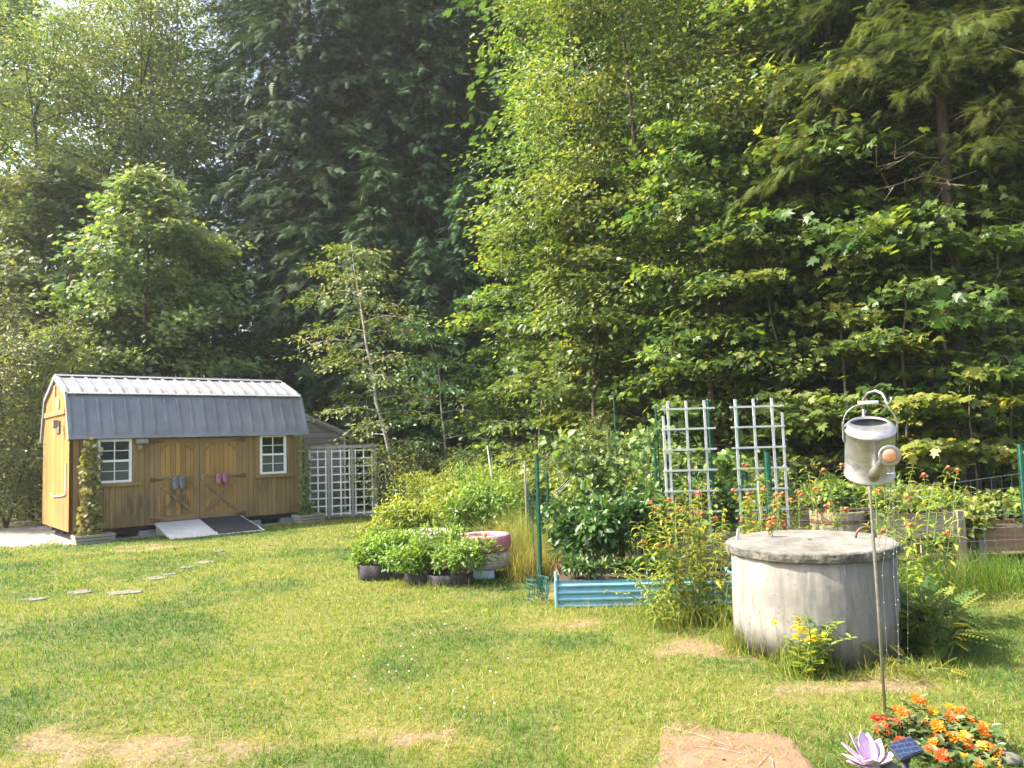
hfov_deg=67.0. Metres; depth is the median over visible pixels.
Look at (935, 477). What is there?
wire fence
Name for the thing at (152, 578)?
stepping stone
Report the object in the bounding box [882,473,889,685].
light strand
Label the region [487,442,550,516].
shrub
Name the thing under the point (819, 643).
black eyed susan
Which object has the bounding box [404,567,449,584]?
grow bag
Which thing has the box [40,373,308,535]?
garden shed
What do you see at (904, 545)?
light strand
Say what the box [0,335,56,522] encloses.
shrub
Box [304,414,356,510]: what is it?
lean to
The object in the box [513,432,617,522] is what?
shrub
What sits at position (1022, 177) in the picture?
woodland tree
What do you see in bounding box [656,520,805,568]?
planter bed
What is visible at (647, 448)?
bean vine
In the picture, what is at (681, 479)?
vegetable plant
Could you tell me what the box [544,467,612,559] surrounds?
vegetable plant
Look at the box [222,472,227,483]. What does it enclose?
clog
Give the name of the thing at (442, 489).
weed clump
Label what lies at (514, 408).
beech sapling
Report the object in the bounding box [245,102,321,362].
woodland tree
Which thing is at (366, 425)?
beech sapling
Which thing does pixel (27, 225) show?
oak tree
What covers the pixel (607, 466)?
bean vine
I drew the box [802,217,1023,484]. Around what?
young maple
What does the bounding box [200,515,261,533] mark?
rubber mat
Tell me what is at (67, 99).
ash tree
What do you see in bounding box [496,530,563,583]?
grass tuft
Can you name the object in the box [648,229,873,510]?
young maple
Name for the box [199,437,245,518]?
door
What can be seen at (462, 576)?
grow bag
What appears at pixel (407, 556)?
potted plant
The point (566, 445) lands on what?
bean vine
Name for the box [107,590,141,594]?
stepping stone
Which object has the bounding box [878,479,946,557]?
strawberry plant
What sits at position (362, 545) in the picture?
potted plant
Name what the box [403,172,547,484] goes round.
hemlock tree
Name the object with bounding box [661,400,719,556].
white trellis
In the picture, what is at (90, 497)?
ladder trellis
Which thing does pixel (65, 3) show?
sky
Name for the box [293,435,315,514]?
climbing vine
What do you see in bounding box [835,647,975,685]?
grass tuft
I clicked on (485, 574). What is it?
base block
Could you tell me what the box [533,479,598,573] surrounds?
pepper plant
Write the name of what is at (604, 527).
pepper plant
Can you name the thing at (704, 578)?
bee balm
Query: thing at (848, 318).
young maple
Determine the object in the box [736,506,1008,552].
planter bed
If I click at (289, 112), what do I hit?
hemlock tree
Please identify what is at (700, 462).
bean vine
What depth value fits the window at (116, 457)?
14.63 m
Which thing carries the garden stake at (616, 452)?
in the planter bed at (560, 572)
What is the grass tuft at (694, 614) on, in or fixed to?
on the ground at (16, 533)
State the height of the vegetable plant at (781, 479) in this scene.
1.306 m
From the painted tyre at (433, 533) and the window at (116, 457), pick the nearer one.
the painted tyre at (433, 533)
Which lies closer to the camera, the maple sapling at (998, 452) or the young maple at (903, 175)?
the maple sapling at (998, 452)
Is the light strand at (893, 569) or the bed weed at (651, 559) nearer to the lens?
the light strand at (893, 569)
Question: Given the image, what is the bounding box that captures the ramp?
[154,515,264,539]
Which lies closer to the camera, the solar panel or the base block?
the solar panel
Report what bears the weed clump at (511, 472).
on the ground at (16, 533)
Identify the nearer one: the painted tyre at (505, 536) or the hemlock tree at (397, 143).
the painted tyre at (505, 536)
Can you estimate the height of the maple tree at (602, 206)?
7.218 m
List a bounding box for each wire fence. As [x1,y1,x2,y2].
[524,461,536,577]
[531,454,1006,534]
[535,452,773,590]
[543,436,658,568]
[772,444,1023,569]
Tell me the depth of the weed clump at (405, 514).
12.24 m
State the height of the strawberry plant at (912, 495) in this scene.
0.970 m
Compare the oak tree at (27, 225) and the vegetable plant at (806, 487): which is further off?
the oak tree at (27, 225)
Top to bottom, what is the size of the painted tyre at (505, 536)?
0.200 m
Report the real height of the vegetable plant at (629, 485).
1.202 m
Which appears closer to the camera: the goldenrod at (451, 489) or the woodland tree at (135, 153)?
the goldenrod at (451, 489)
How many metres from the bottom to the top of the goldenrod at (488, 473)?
1.320 m
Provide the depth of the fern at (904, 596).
5.86 m
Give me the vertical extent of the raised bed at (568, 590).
0.263 m
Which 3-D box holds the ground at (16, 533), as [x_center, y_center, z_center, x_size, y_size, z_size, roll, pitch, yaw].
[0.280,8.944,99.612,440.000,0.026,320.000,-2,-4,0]
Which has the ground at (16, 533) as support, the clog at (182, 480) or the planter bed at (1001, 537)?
the planter bed at (1001, 537)
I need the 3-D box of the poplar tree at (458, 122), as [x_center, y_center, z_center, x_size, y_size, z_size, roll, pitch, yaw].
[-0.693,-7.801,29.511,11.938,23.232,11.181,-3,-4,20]
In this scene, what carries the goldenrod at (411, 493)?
on the ground at (16, 533)
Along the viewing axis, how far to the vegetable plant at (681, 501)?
8.79 m
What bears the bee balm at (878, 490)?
on the ground at (16, 533)
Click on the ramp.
(184, 529)
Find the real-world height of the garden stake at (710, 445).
2.005 m
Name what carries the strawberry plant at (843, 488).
in the half barrel
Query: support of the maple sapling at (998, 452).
on the ground at (16, 533)
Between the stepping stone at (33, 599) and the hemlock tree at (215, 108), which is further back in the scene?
the hemlock tree at (215, 108)
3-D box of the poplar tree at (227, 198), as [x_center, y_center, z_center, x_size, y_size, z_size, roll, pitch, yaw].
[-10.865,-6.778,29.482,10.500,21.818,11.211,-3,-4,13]
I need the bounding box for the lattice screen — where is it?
[305,444,377,518]
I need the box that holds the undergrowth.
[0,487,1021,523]
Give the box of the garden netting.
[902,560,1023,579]
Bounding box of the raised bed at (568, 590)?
[554,567,731,607]
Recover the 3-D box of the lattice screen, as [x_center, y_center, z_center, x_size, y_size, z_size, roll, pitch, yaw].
[-3.828,2.192,17.400,1.583,1.628,0.090,-1,-4,-12]
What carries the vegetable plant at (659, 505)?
on the planter bed at (560, 572)
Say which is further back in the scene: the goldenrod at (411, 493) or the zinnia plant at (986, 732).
the goldenrod at (411, 493)
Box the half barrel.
[809,508,866,531]
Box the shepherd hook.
[862,389,891,714]
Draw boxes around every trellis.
[81,448,97,531]
[294,435,307,495]
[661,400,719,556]
[730,398,789,532]
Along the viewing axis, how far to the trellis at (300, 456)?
16.81 m
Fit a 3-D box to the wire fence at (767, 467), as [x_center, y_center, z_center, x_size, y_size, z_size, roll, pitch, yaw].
[1.516,1.455,8.194,2.507,1.510,0.099,-2,-4,1]
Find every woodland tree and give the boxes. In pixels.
[0,0,112,492]
[0,263,138,497]
[15,160,92,432]
[68,23,241,373]
[235,234,358,480]
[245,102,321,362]
[387,1,641,478]
[431,0,723,493]
[458,11,532,248]
[499,217,684,489]
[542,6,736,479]
[571,7,701,428]
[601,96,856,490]
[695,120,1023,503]
[838,319,1003,486]
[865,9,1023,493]
[978,141,1023,427]
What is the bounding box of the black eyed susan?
[771,615,857,678]
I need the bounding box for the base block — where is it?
[471,569,494,579]
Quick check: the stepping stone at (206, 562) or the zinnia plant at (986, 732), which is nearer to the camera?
the zinnia plant at (986, 732)
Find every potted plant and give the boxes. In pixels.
[347,524,411,567]
[366,528,433,566]
[378,538,444,574]
[409,523,503,575]
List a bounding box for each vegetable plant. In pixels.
[540,456,618,556]
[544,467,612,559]
[598,471,654,559]
[619,450,725,498]
[635,493,685,558]
[661,486,715,571]
[701,477,765,527]
[734,458,805,525]
[760,479,836,517]
[834,473,913,507]
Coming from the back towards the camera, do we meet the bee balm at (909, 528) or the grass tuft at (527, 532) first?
the grass tuft at (527, 532)
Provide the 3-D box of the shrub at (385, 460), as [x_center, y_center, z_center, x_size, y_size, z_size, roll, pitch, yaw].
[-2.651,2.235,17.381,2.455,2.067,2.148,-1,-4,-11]
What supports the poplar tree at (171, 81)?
on the ground at (16, 533)
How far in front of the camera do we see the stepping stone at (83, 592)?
8.96 m
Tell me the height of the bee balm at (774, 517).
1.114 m
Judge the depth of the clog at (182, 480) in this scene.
15.26 m
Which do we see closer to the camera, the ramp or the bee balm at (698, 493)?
the bee balm at (698, 493)
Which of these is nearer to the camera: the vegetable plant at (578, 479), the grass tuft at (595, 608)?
the grass tuft at (595, 608)
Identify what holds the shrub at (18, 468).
on the ground at (16, 533)
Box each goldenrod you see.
[366,454,456,523]
[423,466,477,532]
[439,454,497,495]
[460,458,528,528]
[482,469,532,532]
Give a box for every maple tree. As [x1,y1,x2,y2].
[438,175,625,505]
[489,164,704,508]
[580,118,842,506]
[647,0,1023,416]
[656,56,944,510]
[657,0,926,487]
[767,0,1023,508]
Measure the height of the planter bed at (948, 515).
0.660 m
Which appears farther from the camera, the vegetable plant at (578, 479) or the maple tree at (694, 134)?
the maple tree at (694, 134)
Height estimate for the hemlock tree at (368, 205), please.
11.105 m
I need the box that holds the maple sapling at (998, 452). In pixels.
[871,363,1023,495]
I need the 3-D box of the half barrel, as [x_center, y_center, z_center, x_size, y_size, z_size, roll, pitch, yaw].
[3.758,1.801,8.903,0.616,0.685,0.616,-2,-4,0]
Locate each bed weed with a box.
[561,553,599,579]
[584,555,648,578]
[627,552,685,576]
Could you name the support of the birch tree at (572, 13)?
on the ground at (16, 533)
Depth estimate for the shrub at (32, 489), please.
18.14 m
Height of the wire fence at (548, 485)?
1.711 m
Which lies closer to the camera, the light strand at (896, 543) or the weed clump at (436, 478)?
the light strand at (896, 543)
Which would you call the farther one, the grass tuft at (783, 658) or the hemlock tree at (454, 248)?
the hemlock tree at (454, 248)
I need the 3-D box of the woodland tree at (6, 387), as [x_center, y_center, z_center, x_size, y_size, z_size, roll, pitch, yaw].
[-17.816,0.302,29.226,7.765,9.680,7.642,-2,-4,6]
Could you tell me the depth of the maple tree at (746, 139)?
13.62 m
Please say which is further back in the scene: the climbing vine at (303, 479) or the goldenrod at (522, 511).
the climbing vine at (303, 479)
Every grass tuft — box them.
[352,575,505,598]
[462,501,561,558]
[464,500,592,573]
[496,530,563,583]
[526,596,677,620]
[584,584,732,636]
[691,603,780,662]
[748,636,847,684]
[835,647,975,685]
[897,547,1022,596]
[898,539,1023,598]
[898,563,993,600]
[933,548,1023,593]
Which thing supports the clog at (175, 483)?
hanging from the garden shed
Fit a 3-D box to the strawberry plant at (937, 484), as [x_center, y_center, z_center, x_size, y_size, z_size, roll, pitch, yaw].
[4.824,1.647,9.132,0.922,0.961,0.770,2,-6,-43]
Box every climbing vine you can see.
[75,437,104,536]
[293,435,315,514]
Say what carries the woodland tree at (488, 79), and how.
on the ground at (16, 533)
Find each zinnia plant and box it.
[861,714,909,747]
[878,693,960,767]
[910,703,1002,767]
[929,705,1013,767]
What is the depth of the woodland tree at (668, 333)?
21.46 m
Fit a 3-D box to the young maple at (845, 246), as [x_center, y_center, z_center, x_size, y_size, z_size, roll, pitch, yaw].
[5.066,-0.930,13.691,4.460,6.753,4.892,-4,-5,27]
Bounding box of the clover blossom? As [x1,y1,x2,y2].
[333,592,508,726]
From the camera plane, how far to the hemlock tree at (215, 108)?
27.80 m
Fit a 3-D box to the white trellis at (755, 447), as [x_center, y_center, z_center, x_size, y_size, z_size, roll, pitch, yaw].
[2.758,1.017,8.594,0.600,1.715,0.032,-2,-4,0]
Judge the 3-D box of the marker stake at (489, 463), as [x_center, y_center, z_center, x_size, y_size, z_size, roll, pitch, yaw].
[-0.361,1.928,14.498,0.179,1.514,0.026,-2,-4,0]
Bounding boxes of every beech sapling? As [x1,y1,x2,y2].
[273,242,455,503]
[315,369,425,507]
[366,317,519,483]
[415,306,548,479]
[459,316,616,483]
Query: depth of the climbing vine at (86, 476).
14.07 m
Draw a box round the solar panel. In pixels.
[887,736,923,767]
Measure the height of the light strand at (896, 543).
1.430 m
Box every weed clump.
[348,515,397,545]
[368,490,472,532]
[386,467,465,518]
[419,477,494,536]
[438,469,528,530]
[441,460,500,487]
[470,460,549,522]
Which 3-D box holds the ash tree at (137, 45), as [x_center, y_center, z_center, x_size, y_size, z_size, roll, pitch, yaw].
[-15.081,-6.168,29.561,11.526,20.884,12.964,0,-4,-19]
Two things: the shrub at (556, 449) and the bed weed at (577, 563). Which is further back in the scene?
the shrub at (556, 449)
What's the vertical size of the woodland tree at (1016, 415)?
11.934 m
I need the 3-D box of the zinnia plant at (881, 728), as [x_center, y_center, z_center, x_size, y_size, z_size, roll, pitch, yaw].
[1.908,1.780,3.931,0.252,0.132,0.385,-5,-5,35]
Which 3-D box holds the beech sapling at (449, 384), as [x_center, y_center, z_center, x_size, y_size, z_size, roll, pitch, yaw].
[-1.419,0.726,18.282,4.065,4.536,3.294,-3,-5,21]
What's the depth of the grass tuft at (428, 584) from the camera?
8.49 m
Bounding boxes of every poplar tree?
[32,0,289,375]
[40,0,328,377]
[351,0,600,444]
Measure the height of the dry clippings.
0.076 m
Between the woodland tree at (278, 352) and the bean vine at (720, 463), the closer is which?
the bean vine at (720, 463)
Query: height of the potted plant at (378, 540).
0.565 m
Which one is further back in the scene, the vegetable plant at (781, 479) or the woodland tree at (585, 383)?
the woodland tree at (585, 383)
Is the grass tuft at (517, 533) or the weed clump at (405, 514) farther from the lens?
the weed clump at (405, 514)
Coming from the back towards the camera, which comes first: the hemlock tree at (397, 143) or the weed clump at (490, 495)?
the hemlock tree at (397, 143)
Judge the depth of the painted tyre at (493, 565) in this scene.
9.03 m
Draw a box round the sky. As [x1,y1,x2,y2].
[0,0,599,414]
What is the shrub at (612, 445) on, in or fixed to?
on the ground at (16, 533)
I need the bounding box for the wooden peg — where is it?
[736,529,739,539]
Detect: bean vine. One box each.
[539,426,602,559]
[552,452,642,559]
[571,426,646,562]
[623,412,679,559]
[654,435,717,571]
[699,448,753,571]
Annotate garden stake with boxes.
[612,392,620,555]
[654,405,660,493]
[706,399,715,531]
[736,400,744,529]
[757,481,761,531]
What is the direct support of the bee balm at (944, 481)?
on the ground at (16, 533)
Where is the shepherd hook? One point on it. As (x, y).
(875, 567)
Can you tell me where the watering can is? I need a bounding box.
[842,401,901,485]
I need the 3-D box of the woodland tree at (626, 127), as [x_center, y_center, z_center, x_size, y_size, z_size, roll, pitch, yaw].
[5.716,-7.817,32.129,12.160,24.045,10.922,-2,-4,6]
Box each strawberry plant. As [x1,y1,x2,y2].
[801,478,882,511]
[834,486,942,513]
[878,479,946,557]
[883,482,959,561]
[935,499,997,563]
[946,488,1019,561]
[1001,487,1021,516]
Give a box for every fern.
[862,634,973,678]
[895,592,1001,659]
[898,575,993,640]
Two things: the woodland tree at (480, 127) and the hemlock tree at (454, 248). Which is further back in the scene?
the woodland tree at (480, 127)
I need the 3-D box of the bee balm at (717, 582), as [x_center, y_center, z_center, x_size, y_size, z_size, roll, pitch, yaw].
[1.688,1.603,6.560,1.002,0.865,0.896,-4,-5,24]
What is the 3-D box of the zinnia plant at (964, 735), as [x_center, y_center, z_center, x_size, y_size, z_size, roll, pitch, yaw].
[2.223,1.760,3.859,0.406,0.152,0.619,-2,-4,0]
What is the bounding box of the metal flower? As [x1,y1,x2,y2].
[841,731,893,767]
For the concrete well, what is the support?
on the ground at (16, 533)
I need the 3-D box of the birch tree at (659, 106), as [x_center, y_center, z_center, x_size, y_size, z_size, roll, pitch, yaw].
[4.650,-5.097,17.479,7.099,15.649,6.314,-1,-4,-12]
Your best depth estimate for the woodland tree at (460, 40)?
28.68 m
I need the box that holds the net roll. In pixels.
[526,575,551,603]
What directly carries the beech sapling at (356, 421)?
on the ground at (16, 533)
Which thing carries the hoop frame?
on the ground at (16, 533)
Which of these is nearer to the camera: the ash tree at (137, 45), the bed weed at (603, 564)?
the bed weed at (603, 564)
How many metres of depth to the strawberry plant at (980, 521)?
8.75 m
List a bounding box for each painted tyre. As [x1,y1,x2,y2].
[409,528,454,542]
[461,531,510,553]
[462,550,511,569]
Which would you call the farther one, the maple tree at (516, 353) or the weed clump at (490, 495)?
the maple tree at (516, 353)
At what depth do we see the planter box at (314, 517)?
16.47 m
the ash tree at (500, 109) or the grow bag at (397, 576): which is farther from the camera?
the ash tree at (500, 109)
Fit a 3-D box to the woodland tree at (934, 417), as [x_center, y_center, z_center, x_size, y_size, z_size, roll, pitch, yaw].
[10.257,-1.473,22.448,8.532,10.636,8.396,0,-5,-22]
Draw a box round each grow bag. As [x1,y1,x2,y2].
[357,562,401,580]
[384,564,418,579]
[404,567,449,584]
[427,569,473,586]
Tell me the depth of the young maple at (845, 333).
13.11 m
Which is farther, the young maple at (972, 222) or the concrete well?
the young maple at (972, 222)
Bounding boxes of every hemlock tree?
[148,0,359,487]
[178,0,451,501]
[243,0,490,497]
[247,0,431,473]
[271,212,366,493]
[307,0,480,463]
[309,150,455,507]
[320,0,536,490]
[367,237,472,504]
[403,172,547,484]
[689,0,1023,484]
[718,0,1023,504]
[820,0,1023,201]
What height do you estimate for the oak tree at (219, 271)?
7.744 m
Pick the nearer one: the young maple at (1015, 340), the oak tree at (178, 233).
the young maple at (1015, 340)
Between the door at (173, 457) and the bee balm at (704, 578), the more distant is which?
the door at (173, 457)
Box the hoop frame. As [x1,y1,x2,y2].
[552,470,638,556]
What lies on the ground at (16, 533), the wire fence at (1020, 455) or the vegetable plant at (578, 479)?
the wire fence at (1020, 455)
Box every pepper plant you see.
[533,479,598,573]
[575,489,654,573]
[592,480,665,572]
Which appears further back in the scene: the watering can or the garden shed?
the garden shed
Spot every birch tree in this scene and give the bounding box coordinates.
[441,0,706,441]
[453,0,847,493]
[573,0,882,431]
[615,0,1002,510]
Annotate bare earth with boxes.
[653,722,812,767]
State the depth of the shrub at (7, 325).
19.26 m
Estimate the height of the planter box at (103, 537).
0.152 m
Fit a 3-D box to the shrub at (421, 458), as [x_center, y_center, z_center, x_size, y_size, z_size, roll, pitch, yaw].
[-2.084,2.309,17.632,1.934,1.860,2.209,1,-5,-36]
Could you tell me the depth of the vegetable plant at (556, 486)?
10.64 m
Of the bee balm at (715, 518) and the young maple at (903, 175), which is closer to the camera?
the bee balm at (715, 518)
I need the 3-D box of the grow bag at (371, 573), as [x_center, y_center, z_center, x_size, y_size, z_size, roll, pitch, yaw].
[-1.603,2.261,9.398,0.542,0.175,0.543,-2,-4,0]
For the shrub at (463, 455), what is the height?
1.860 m
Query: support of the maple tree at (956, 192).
on the ground at (16, 533)
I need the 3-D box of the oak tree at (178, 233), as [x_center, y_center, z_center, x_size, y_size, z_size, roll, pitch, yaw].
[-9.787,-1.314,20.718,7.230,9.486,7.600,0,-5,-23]
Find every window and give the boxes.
[97,439,139,486]
[255,435,292,477]
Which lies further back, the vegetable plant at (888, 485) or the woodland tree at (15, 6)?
the woodland tree at (15, 6)
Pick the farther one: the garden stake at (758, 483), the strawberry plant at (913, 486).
the strawberry plant at (913, 486)
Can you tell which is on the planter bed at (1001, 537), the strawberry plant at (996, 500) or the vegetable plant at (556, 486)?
the strawberry plant at (996, 500)
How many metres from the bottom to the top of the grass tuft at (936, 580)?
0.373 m
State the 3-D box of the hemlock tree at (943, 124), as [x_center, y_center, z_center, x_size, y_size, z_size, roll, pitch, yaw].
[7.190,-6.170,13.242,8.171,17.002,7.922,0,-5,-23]
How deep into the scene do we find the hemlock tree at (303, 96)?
28.19 m
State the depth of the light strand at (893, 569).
4.12 m
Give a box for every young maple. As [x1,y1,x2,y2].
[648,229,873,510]
[665,219,914,482]
[680,122,941,507]
[737,251,953,506]
[791,199,1023,495]
[799,150,1023,499]
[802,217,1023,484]
[880,204,1023,477]
[920,266,1023,518]
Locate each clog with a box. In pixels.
[172,477,178,489]
[178,476,185,488]
[216,473,221,483]
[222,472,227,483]
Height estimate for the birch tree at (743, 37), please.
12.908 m
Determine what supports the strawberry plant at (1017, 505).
on the planter bed at (1001, 537)
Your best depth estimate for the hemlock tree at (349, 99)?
26.09 m
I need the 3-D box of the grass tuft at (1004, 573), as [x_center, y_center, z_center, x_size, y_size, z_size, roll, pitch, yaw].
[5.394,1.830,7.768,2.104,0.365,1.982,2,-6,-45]
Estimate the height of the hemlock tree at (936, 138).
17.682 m
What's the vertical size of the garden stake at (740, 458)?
1.980 m
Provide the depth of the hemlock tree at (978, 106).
12.67 m
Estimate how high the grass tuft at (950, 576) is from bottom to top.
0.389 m
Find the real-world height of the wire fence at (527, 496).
1.350 m
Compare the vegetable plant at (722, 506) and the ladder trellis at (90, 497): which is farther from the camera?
the ladder trellis at (90, 497)
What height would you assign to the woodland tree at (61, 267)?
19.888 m
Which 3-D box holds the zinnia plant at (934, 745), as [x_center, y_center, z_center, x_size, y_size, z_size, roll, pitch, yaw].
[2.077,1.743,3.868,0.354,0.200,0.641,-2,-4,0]
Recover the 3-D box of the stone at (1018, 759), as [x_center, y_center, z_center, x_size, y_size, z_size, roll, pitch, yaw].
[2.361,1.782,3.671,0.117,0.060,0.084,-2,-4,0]
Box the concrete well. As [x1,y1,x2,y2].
[725,526,903,670]
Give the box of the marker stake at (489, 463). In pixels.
[487,446,492,481]
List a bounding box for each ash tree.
[0,0,159,425]
[0,0,235,492]
[0,0,262,375]
[365,0,626,374]
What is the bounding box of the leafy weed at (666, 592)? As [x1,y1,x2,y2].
[604,566,713,631]
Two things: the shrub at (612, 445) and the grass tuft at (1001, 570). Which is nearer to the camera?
the grass tuft at (1001, 570)
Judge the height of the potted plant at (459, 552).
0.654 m
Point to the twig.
(718, 747)
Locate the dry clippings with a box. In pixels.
[0,578,1023,767]
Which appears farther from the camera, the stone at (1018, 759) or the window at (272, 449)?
the window at (272, 449)
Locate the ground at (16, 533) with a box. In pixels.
[0,473,1023,767]
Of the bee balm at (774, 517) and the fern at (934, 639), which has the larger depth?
the bee balm at (774, 517)
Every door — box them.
[150,437,198,522]
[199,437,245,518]
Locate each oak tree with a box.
[0,146,160,511]
[0,157,286,463]
[110,250,305,392]
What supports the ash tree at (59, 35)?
on the ground at (16, 533)
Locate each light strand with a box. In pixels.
[876,466,887,552]
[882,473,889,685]
[890,467,900,686]
[891,466,898,647]
[893,469,907,665]
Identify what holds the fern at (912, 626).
on the ground at (16, 533)
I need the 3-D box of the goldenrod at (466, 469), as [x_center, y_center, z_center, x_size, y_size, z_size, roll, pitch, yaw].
[-0.836,2.048,14.937,0.982,1.368,1.228,1,-5,-29]
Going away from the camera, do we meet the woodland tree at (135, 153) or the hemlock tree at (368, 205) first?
the hemlock tree at (368, 205)
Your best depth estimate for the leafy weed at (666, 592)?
6.47 m
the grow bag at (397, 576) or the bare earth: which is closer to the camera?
the bare earth
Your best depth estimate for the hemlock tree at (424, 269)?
21.45 m
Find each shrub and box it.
[0,278,110,519]
[0,303,130,527]
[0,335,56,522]
[0,357,73,524]
[338,437,431,517]
[385,446,454,513]
[435,443,509,478]
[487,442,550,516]
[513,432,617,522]
[564,429,680,499]
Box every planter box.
[70,532,115,544]
[291,512,325,522]
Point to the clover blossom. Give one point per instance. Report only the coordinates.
(494, 703)
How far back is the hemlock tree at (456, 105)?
25.92 m
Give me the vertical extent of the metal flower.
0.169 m
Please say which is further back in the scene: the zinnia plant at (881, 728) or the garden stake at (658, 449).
the garden stake at (658, 449)
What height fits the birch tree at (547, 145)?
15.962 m
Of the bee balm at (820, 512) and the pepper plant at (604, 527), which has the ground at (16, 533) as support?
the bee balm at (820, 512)
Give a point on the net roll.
(540, 587)
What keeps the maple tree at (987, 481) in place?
on the ground at (16, 533)
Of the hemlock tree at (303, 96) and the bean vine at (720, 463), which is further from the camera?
the hemlock tree at (303, 96)
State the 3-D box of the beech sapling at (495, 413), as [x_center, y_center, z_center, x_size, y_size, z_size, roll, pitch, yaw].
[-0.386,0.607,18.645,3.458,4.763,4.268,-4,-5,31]
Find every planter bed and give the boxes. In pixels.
[553,558,682,575]
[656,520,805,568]
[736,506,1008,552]
[840,507,967,566]
[939,519,1023,565]
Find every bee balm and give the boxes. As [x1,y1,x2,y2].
[630,521,731,622]
[638,491,756,612]
[638,518,772,629]
[646,482,721,604]
[729,485,791,534]
[742,463,899,533]
[766,521,775,536]
[820,463,928,593]
[877,486,986,617]
[901,465,966,596]
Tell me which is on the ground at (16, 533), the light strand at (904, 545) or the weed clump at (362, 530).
the weed clump at (362, 530)
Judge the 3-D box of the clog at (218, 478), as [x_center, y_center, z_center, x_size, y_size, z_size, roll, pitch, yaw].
[-5.974,1.932,15.761,0.112,0.232,0.096,2,-6,-40]
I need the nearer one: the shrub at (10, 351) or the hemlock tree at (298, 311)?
the shrub at (10, 351)
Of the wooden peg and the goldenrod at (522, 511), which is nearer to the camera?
the wooden peg
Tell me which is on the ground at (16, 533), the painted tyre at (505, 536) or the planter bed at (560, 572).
the planter bed at (560, 572)
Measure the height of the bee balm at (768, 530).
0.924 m
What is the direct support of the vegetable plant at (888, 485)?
on the planter bed at (804, 523)
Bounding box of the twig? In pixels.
[664,726,773,767]
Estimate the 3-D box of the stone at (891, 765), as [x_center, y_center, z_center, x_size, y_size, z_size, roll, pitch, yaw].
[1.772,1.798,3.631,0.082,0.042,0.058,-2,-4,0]
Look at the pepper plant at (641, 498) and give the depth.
8.30 m
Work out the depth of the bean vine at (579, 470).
9.02 m
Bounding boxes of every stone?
[21,597,48,601]
[67,590,92,594]
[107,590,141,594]
[141,576,165,579]
[194,561,216,563]
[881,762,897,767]
[997,752,1022,766]
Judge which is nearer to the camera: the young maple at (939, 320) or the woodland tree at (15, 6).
the young maple at (939, 320)
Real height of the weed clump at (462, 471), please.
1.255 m

